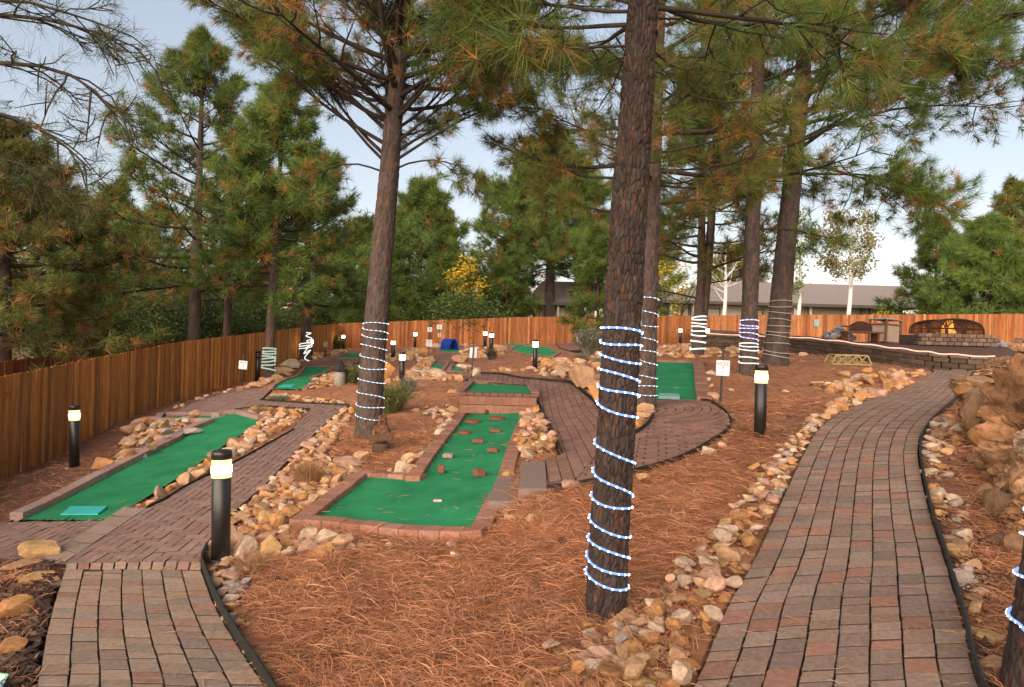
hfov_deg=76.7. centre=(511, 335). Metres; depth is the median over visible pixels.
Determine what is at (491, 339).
bollard lamp
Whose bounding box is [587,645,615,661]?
rock
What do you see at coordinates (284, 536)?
rock
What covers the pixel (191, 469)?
rock
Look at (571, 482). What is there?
boulder
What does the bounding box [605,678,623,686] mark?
rock
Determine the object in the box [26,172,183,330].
pine tree
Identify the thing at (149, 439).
rock
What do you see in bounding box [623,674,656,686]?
rock
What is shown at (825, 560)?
paver path
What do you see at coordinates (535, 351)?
bollard lamp
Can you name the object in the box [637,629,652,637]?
rock
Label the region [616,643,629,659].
rock
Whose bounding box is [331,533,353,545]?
rock
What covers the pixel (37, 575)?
boulder
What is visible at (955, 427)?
rock
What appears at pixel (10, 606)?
boulder
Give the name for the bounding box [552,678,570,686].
rock
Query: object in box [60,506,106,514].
tee mat
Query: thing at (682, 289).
broadleaf tree
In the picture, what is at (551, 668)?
rock
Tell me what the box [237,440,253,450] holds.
rock
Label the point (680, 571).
rock
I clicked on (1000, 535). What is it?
boulder
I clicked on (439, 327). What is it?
hole sign
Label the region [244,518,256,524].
rock
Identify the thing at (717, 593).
rock
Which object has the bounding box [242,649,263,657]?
rock
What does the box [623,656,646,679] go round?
rock
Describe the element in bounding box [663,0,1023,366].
pine tree
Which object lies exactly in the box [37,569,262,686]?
paver walk
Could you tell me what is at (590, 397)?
path edging
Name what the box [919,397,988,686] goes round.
path edging
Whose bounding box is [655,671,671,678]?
rock
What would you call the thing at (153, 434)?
rock
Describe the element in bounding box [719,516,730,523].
rock
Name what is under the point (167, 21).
sky
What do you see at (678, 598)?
rock
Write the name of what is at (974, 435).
boulder
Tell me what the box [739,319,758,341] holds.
rope light
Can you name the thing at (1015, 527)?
boulder
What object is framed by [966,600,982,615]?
rock
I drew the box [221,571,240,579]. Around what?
rock
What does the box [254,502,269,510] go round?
rock
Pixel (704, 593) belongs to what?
rock
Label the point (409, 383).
shrub
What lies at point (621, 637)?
rock
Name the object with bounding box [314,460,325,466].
rock
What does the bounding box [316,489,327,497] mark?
rock
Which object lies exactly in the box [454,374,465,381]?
rock
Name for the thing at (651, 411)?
rock
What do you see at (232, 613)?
rock
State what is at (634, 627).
rock
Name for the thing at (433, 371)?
boulder
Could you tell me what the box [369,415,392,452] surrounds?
bear carving
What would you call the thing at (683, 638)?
rock
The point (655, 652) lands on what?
rock
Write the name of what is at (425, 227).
pine tree
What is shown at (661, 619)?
rock
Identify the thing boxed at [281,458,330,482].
dry grass
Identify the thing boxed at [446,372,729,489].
brick path
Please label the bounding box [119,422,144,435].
boulder
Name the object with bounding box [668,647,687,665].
rock
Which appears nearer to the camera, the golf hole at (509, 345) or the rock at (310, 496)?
the rock at (310, 496)
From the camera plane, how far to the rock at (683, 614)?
3.80 m
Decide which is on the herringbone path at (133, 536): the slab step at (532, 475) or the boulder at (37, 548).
the boulder at (37, 548)
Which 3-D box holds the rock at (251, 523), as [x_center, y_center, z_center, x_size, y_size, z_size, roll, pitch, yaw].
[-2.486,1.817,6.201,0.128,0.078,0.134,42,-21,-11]
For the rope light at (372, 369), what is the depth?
10.75 m
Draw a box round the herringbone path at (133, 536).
[0,389,348,568]
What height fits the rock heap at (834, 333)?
0.645 m
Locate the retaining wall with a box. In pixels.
[704,334,997,372]
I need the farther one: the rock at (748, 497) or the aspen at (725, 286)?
the aspen at (725, 286)
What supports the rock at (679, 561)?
on the ground at (100, 442)
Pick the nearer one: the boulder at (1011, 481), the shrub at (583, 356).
the boulder at (1011, 481)
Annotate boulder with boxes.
[0,558,43,569]
[0,594,34,616]
[0,636,27,654]
[17,540,61,558]
[17,570,54,584]
[91,457,114,468]
[117,436,140,446]
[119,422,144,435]
[131,416,159,425]
[184,428,202,434]
[274,366,294,374]
[278,359,298,368]
[333,456,361,468]
[353,451,368,460]
[384,361,395,379]
[394,460,410,471]
[416,347,427,356]
[427,369,446,373]
[432,343,439,347]
[451,354,469,362]
[456,364,474,369]
[472,367,480,375]
[493,344,506,351]
[502,469,514,475]
[550,368,565,377]
[554,364,571,371]
[562,479,580,488]
[569,365,595,388]
[588,380,598,405]
[636,473,650,479]
[637,412,651,418]
[706,370,714,374]
[717,524,738,532]
[799,352,807,355]
[945,537,968,545]
[946,543,960,556]
[948,375,970,392]
[953,383,973,399]
[956,399,969,432]
[959,392,984,428]
[961,627,979,635]
[962,387,985,399]
[964,375,993,386]
[966,452,979,463]
[967,422,992,444]
[972,356,1011,377]
[972,440,1023,483]
[974,353,1023,446]
[975,483,994,492]
[975,629,1005,646]
[976,400,986,422]
[982,489,1018,518]
[987,531,1004,545]
[993,461,1023,495]
[994,492,1023,522]
[1003,519,1023,533]
[1003,534,1023,555]
[1007,337,1023,354]
[1013,429,1023,456]
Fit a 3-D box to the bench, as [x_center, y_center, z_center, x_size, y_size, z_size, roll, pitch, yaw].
[12.797,-0.133,23.731,1.346,0.780,0.620,2,0,0]
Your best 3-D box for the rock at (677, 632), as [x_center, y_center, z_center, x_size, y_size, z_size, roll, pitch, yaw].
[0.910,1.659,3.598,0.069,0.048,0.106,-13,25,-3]
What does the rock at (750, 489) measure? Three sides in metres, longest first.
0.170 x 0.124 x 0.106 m
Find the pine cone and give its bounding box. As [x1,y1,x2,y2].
[558,537,566,543]
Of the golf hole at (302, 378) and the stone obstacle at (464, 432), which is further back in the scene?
the golf hole at (302, 378)
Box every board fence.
[0,323,337,481]
[0,340,177,376]
[338,314,1023,347]
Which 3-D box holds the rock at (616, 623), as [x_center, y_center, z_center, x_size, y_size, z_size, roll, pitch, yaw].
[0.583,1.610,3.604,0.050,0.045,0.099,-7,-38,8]
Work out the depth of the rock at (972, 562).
4.40 m
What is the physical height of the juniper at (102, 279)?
6.029 m
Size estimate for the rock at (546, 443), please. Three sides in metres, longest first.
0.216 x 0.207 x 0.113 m
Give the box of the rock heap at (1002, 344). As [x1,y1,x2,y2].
[998,340,1010,347]
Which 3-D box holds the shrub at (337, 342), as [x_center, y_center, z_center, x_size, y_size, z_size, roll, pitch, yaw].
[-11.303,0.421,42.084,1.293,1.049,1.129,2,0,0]
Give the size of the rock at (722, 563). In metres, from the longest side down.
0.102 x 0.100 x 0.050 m
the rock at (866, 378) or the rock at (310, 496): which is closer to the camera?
the rock at (310, 496)
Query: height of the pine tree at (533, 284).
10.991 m
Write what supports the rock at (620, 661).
on the ground at (100, 442)
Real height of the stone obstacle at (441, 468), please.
0.100 m
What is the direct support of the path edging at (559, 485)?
on the ground at (100, 442)
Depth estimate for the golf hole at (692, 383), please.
14.79 m
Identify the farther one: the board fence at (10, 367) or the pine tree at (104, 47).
the board fence at (10, 367)
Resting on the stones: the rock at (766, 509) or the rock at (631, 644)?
the rock at (766, 509)
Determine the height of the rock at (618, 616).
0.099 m
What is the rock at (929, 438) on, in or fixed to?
on the ground at (100, 442)
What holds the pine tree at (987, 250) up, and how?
on the ground at (100, 442)
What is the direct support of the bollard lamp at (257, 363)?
on the ground at (100, 442)
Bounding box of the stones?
[113,343,997,685]
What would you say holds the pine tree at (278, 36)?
on the ground at (100, 442)
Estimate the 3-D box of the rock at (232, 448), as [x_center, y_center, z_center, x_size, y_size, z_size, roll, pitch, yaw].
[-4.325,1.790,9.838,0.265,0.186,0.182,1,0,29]
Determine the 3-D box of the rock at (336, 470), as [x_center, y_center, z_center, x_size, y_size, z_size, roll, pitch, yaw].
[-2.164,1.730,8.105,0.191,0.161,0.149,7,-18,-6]
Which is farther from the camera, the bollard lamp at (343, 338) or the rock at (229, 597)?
the bollard lamp at (343, 338)
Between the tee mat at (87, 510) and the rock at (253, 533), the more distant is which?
the tee mat at (87, 510)
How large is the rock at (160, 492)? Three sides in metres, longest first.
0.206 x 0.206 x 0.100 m
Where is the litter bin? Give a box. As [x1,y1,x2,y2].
[867,318,902,343]
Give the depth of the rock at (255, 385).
17.97 m
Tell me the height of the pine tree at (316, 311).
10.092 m
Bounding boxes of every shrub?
[265,394,291,399]
[332,361,359,384]
[333,335,345,348]
[383,380,419,413]
[394,373,420,390]
[483,345,500,359]
[570,326,602,354]
[573,352,588,359]
[869,302,896,317]
[891,285,983,314]
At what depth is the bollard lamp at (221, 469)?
5.39 m
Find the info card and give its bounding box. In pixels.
[0,673,8,686]
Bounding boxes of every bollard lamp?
[64,405,80,468]
[206,449,232,563]
[255,350,260,380]
[342,334,344,348]
[391,340,395,357]
[399,352,404,379]
[413,332,416,346]
[483,331,486,347]
[489,332,493,348]
[532,339,537,367]
[679,328,681,342]
[754,365,767,437]
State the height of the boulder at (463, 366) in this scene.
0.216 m
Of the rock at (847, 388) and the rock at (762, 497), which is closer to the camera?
the rock at (762, 497)
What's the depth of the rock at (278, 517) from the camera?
6.13 m
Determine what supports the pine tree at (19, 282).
on the ground at (100, 442)
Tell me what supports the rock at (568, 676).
on the ground at (100, 442)
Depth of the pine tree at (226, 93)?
23.09 m
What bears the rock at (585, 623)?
on the ground at (100, 442)
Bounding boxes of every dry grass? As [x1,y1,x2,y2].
[216,545,284,576]
[253,406,275,413]
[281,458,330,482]
[525,424,547,432]
[727,422,753,432]
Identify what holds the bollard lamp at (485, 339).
on the ground at (100, 442)
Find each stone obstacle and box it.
[438,464,444,473]
[442,453,453,458]
[458,430,470,434]
[465,419,480,423]
[472,438,483,442]
[473,468,485,477]
[487,447,497,452]
[489,416,504,419]
[490,428,500,432]
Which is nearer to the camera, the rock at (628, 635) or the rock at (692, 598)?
the rock at (628, 635)
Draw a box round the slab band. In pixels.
[45,507,145,561]
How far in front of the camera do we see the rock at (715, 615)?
3.80 m
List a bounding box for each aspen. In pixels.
[710,227,742,314]
[769,206,824,335]
[811,203,884,325]
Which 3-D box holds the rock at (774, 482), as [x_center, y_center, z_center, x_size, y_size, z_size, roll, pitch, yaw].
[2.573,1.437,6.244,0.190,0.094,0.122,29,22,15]
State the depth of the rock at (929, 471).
6.58 m
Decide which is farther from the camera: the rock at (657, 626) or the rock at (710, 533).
the rock at (710, 533)
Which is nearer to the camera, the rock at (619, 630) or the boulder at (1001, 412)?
the rock at (619, 630)
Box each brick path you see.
[306,342,601,366]
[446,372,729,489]
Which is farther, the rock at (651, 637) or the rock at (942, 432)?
the rock at (942, 432)
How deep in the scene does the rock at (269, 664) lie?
3.44 m
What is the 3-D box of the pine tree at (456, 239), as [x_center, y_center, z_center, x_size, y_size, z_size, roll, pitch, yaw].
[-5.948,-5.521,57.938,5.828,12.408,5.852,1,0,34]
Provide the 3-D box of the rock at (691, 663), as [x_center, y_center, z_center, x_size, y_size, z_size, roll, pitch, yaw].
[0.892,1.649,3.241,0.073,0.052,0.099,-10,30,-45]
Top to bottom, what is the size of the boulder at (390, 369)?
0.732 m
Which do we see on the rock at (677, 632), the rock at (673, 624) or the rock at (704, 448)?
the rock at (673, 624)
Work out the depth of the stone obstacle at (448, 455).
8.59 m
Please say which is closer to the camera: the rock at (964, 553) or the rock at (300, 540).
the rock at (964, 553)
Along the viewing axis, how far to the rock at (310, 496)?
6.94 m
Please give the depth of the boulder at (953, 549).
4.65 m
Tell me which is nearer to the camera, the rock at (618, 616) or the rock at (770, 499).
the rock at (618, 616)
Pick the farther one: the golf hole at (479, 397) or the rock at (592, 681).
the golf hole at (479, 397)
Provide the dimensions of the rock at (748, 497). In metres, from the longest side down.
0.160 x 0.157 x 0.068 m
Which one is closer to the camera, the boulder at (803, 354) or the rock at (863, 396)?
the rock at (863, 396)
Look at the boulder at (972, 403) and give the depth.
8.03 m
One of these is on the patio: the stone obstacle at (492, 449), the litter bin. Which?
the litter bin
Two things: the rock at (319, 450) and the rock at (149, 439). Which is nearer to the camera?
the rock at (319, 450)
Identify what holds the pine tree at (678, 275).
on the ground at (100, 442)
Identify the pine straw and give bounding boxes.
[0,396,1021,686]
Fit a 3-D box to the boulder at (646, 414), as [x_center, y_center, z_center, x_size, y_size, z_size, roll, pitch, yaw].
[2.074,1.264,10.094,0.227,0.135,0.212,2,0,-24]
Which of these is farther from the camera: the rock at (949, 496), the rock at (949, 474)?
the rock at (949, 474)
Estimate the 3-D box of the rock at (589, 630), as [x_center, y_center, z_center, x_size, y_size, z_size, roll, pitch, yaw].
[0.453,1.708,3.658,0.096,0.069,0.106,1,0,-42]
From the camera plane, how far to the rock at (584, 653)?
3.36 m
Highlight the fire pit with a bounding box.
[899,318,1000,346]
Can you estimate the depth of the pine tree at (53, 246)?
39.27 m
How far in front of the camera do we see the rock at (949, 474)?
6.46 m
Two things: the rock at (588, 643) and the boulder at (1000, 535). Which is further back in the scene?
the boulder at (1000, 535)
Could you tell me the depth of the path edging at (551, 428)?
10.26 m
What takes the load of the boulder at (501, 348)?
on the ground at (100, 442)
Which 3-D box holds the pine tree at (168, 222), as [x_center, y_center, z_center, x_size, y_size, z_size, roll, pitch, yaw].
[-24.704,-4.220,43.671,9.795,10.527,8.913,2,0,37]
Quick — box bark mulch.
[0,509,1018,686]
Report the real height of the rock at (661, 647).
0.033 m
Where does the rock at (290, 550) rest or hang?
on the ground at (100, 442)
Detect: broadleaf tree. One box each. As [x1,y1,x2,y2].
[442,252,491,316]
[470,253,531,316]
[658,240,696,330]
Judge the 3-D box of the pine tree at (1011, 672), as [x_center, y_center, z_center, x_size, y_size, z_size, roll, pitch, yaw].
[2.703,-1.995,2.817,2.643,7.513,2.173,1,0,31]
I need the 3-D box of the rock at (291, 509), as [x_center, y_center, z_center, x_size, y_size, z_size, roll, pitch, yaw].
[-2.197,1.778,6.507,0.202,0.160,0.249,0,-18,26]
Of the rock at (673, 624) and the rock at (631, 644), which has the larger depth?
the rock at (673, 624)
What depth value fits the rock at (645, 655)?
3.21 m
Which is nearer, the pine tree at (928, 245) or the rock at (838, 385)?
the rock at (838, 385)
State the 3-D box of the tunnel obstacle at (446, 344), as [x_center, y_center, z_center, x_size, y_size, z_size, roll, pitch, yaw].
[-3.511,0.525,36.428,0.724,0.665,1.140,1,0,-43]
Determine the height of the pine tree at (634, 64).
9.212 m
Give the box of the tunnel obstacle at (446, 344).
[438,338,458,350]
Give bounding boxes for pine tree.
[0,0,195,239]
[0,111,172,369]
[7,175,54,324]
[11,175,135,327]
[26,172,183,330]
[34,21,329,340]
[96,198,214,337]
[128,125,298,335]
[171,74,372,377]
[180,213,328,330]
[182,0,627,437]
[216,146,397,360]
[296,216,406,331]
[321,172,493,339]
[329,240,436,337]
[404,0,926,623]
[423,206,460,317]
[448,126,612,318]
[464,256,545,342]
[476,0,855,407]
[480,241,541,316]
[554,219,609,344]
[598,34,798,354]
[658,228,713,318]
[659,0,929,376]
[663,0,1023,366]
[695,239,769,282]
[871,212,979,324]
[903,210,1023,334]
[910,0,1023,686]
[974,172,1023,329]
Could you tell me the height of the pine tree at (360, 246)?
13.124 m
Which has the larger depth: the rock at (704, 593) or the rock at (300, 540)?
the rock at (300, 540)
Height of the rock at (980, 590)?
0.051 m
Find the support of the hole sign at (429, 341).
on the ground at (100, 442)
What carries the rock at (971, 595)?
on the ground at (100, 442)
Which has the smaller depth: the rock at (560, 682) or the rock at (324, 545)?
the rock at (560, 682)
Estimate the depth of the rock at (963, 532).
5.00 m
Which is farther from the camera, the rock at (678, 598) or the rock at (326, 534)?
the rock at (326, 534)
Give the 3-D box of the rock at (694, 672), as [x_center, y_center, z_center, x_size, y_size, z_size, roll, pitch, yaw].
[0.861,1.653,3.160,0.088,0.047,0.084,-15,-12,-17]
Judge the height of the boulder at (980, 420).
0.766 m
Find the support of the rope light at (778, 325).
attached to the pine tree at (963, 68)
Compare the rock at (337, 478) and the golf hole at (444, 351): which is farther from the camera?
the golf hole at (444, 351)
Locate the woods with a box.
[12,268,526,340]
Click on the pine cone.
(560, 539)
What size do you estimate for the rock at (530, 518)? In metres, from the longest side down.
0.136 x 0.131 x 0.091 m
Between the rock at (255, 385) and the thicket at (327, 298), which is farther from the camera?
the thicket at (327, 298)
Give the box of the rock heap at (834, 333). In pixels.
[820,325,855,341]
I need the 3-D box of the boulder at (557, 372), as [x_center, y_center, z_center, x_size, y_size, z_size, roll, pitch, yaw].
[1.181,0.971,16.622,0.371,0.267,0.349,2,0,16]
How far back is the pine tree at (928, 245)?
45.63 m
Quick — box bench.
[839,321,883,342]
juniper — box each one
[11,287,40,359]
[13,226,154,356]
[19,279,91,358]
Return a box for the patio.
[688,330,1017,356]
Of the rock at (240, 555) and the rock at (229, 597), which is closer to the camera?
the rock at (229, 597)
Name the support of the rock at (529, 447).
on the ground at (100, 442)
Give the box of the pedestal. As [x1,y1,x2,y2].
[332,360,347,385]
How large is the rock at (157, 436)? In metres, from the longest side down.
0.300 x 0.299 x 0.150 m
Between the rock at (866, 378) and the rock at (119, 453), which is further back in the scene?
the rock at (866, 378)
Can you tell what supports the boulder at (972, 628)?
on the ground at (100, 442)
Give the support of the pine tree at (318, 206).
on the ground at (100, 442)
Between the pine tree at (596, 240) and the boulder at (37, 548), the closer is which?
the boulder at (37, 548)
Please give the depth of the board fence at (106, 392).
15.37 m
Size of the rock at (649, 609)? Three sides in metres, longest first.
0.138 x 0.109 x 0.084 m
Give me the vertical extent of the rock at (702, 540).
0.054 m
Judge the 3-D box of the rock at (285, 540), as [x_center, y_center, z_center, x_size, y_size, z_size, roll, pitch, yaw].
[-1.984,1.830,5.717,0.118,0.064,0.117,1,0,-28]
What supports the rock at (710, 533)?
on the ground at (100, 442)
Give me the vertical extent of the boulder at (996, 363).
0.481 m
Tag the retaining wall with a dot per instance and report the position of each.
(904, 358)
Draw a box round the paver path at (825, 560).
[694,363,977,686]
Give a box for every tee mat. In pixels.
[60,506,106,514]
[279,384,295,386]
[658,393,679,398]
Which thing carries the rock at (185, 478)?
on the ground at (100, 442)
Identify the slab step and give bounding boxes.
[487,474,518,509]
[518,461,546,498]
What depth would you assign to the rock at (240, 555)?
5.37 m
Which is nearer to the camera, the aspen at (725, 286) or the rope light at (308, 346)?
the rope light at (308, 346)
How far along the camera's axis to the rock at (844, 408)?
10.16 m
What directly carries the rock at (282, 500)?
on the ground at (100, 442)
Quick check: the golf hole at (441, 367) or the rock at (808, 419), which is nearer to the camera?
the rock at (808, 419)
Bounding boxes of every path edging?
[146,428,294,507]
[200,542,276,686]
[260,399,348,405]
[481,372,653,432]
[537,399,562,453]
[548,478,593,489]
[633,398,732,473]
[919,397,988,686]
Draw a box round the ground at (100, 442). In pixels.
[0,330,1017,686]
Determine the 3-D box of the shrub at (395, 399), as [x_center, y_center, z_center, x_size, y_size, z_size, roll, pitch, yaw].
[-2.524,1.274,13.498,1.166,0.705,1.122,1,0,-27]
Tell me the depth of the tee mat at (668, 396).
11.91 m
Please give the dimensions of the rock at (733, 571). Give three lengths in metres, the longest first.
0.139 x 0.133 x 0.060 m
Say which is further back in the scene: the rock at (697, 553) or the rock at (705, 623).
the rock at (697, 553)
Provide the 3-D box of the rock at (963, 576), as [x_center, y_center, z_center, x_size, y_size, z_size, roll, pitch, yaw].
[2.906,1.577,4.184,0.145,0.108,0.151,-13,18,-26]
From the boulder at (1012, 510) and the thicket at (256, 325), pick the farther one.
the thicket at (256, 325)
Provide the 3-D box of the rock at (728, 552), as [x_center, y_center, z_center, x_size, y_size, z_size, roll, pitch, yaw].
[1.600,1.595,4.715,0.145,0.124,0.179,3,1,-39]
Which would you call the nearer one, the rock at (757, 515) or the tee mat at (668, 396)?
the rock at (757, 515)
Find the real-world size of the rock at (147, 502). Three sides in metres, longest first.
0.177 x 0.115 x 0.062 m
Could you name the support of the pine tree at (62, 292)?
on the ground at (100, 442)
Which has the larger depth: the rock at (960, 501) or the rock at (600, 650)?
the rock at (960, 501)
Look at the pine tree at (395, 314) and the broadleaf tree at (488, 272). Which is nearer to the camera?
the pine tree at (395, 314)
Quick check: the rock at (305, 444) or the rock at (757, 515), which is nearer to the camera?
the rock at (757, 515)
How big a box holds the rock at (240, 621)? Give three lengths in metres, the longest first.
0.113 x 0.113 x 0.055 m
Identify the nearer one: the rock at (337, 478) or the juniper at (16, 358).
the rock at (337, 478)
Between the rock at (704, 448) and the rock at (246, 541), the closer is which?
the rock at (246, 541)
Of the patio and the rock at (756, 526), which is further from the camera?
the patio
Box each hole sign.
[238,355,246,385]
[323,342,327,357]
[426,327,431,356]
[437,325,441,338]
[469,341,476,377]
[716,348,729,403]
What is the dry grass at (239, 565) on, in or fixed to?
on the ground at (100, 442)
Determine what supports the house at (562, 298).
on the ground at (100, 442)
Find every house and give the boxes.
[528,281,604,337]
[658,281,923,340]
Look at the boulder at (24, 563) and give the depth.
5.40 m
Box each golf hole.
[10,409,263,521]
[268,365,334,390]
[289,409,528,540]
[334,352,361,359]
[426,360,449,370]
[435,349,460,352]
[448,364,466,372]
[455,380,539,413]
[504,343,527,346]
[509,345,560,357]
[587,357,600,362]
[656,359,711,400]
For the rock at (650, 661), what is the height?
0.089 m
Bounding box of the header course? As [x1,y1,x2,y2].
[66,562,200,574]
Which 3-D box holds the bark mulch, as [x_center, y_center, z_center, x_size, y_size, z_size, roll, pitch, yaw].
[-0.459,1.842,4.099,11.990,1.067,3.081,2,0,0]
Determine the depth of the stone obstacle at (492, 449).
8.73 m
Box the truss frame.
[824,354,872,365]
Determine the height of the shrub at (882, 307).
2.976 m
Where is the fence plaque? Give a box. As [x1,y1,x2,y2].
[814,319,818,326]
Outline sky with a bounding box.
[0,0,1023,324]
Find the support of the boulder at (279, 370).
on the ground at (100, 442)
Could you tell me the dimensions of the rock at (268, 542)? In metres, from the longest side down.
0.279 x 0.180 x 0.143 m
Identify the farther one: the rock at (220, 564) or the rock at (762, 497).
the rock at (762, 497)
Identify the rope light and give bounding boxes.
[261,347,276,370]
[303,332,311,360]
[355,322,388,420]
[584,326,643,590]
[638,297,658,395]
[689,316,706,349]
[706,333,994,356]
[738,342,758,364]
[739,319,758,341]
[761,300,792,358]
[1005,507,1023,630]
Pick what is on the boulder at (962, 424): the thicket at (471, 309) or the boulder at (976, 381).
the boulder at (976, 381)
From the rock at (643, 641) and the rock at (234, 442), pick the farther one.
the rock at (234, 442)
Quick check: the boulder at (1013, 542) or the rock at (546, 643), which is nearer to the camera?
the rock at (546, 643)
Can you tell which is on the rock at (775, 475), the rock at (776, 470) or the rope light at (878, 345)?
the rock at (776, 470)
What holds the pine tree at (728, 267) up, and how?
on the ground at (100, 442)
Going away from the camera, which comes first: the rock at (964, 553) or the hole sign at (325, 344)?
the rock at (964, 553)
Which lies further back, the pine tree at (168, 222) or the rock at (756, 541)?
the pine tree at (168, 222)
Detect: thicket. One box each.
[91,280,204,344]
[150,288,255,341]
[207,292,301,336]
[287,289,351,326]
[415,279,518,343]
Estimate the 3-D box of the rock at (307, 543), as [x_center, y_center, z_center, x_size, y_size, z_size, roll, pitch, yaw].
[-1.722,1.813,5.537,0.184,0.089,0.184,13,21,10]
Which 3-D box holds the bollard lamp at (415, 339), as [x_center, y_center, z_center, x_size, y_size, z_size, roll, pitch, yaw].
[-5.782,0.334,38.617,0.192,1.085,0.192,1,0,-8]
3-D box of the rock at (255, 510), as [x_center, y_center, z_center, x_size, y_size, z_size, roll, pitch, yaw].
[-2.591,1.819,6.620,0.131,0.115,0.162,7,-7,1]
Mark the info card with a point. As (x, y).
(3, 677)
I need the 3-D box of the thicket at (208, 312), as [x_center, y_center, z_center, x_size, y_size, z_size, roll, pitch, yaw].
[-17.427,-0.730,36.270,5.874,5.238,6.221,1,0,-13]
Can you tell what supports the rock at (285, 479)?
on the ground at (100, 442)
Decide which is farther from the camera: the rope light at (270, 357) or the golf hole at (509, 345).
the golf hole at (509, 345)
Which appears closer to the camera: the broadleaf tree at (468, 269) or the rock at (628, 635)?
the rock at (628, 635)
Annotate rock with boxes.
[114,447,135,458]
[136,436,153,447]
[145,500,157,505]
[148,431,157,436]
[153,434,163,440]
[154,485,167,497]
[157,420,168,428]
[176,472,192,484]
[187,465,204,472]
[191,469,207,478]
[207,540,210,554]
[218,557,235,567]
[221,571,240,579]
[221,612,235,620]
[222,446,235,450]
[223,594,240,601]
[223,602,240,611]
[227,438,244,446]
[228,582,240,589]
[228,585,244,593]
[230,529,245,545]
[231,519,240,524]
[232,451,238,458]
[233,535,258,558]
[233,618,246,626]
[234,510,251,521]
[236,553,245,559]
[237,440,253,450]
[240,577,252,585]
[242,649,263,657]
[243,436,254,443]
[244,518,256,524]
[247,427,264,434]
[247,519,257,528]
[247,529,258,536]
[248,382,263,387]
[248,498,259,504]
[252,506,261,516]
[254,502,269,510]
[256,483,273,491]
[257,531,275,539]
[258,510,275,523]
[260,535,282,556]
[262,524,272,531]
[265,662,277,674]
[269,512,286,527]
[270,425,282,431]
[274,497,287,504]
[276,473,289,478]
[278,534,293,540]
[280,476,293,484]
[280,538,292,545]
[280,548,294,556]
[281,503,301,517]
[293,537,304,545]
[296,537,318,552]
[297,493,311,500]
[298,526,317,538]
[300,441,314,449]
[302,485,317,490]
[305,500,315,506]
[308,494,317,499]
[309,438,320,444]
[310,541,333,556]
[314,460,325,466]
[315,447,327,453]
[315,528,338,542]
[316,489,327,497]
[322,427,331,433]
[330,472,343,483]
[331,467,346,475]
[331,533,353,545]
[332,545,344,554]
[352,468,363,471]
[401,452,420,461]
[406,464,416,472]
[434,428,444,435]
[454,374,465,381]
[516,437,527,443]
[518,676,533,686]
[521,443,536,452]
[521,448,533,458]
[525,514,538,521]
[531,433,539,440]
[533,664,562,677]
[538,439,555,448]
[541,638,560,648]
[551,645,570,659]
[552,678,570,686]
[561,670,589,681]
[568,649,593,660]
[571,660,584,674]
[581,620,592,627]
[581,639,597,649]
[582,628,601,642]
[582,680,600,686]
[583,658,605,673]
[586,378,595,388]
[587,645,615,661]
[598,663,623,680]
[604,618,617,630]
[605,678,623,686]
[608,626,629,638]
[609,654,626,668]
[612,620,621,627]
[614,607,637,624]
[614,632,627,643]
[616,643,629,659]
[620,632,632,639]
[621,639,643,651]
[623,625,639,632]
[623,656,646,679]
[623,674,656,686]
[629,652,656,669]
[630,617,651,624]
[636,651,651,660]
[637,403,654,410]
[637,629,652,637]
[638,637,653,648]
[640,410,654,413]
[644,606,654,615]
[645,598,653,606]
[645,631,659,643]
[645,669,661,683]
[647,621,665,634]
[650,598,664,616]
[651,650,661,658]
[653,643,668,651]
[654,615,664,627]
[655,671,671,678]
[661,674,680,686]
[663,580,678,592]
[665,606,676,613]
[665,617,680,630]
[666,593,686,605]
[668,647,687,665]
[669,644,683,650]
[671,609,692,624]
[671,630,680,639]
[672,660,691,684]
[673,568,685,576]
[673,635,689,647]
[674,556,696,567]
[677,574,693,585]
[681,658,700,670]
[684,564,692,571]
[685,594,707,609]
[690,569,699,576]
[691,577,706,589]
[691,668,696,678]
[693,589,712,597]
[694,551,710,559]
[696,537,711,543]
[696,543,707,551]
[698,556,715,567]
[698,563,720,578]
[702,446,716,453]
[702,574,725,591]
[702,620,710,633]
[703,605,723,623]
[707,528,716,539]
[711,559,722,574]
[712,540,734,549]
[712,590,722,596]
[713,528,731,543]
[716,546,742,561]
[716,591,731,603]
[717,560,728,567]
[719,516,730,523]
[726,566,743,575]
[726,575,742,587]
[730,511,750,521]
[734,500,745,506]
[735,521,744,530]
[738,531,758,543]
[740,533,754,547]
[742,494,756,500]
[746,510,762,518]
[747,485,758,494]
[750,523,764,529]
[753,472,767,477]
[753,492,766,499]
[757,477,769,484]
[759,504,773,513]
[765,494,779,504]
[766,466,780,474]
[768,478,787,488]
[770,472,784,478]
[770,490,781,498]
[805,416,823,427]
[806,422,818,427]
[830,382,847,390]
[832,402,848,411]
[833,396,848,402]
[841,392,852,399]
[842,384,853,392]
[844,381,857,386]
[850,374,860,380]
[852,392,869,400]
[860,373,874,384]
[869,389,887,397]
[879,376,892,383]
[887,369,905,377]
[920,468,938,474]
[923,435,935,442]
[925,494,942,503]
[928,483,938,489]
[929,486,946,497]
[930,428,947,438]
[932,416,944,422]
[940,472,953,477]
[943,535,955,539]
[945,493,961,500]
[947,423,962,431]
[948,498,963,506]
[951,517,962,524]
[951,528,973,540]
[953,569,978,586]
[957,544,969,551]
[957,565,973,574]
[959,551,973,558]
[960,558,981,571]
[962,593,980,601]
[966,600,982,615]
[968,587,987,595]
[979,655,1001,672]
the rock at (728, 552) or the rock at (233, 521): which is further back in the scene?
the rock at (233, 521)

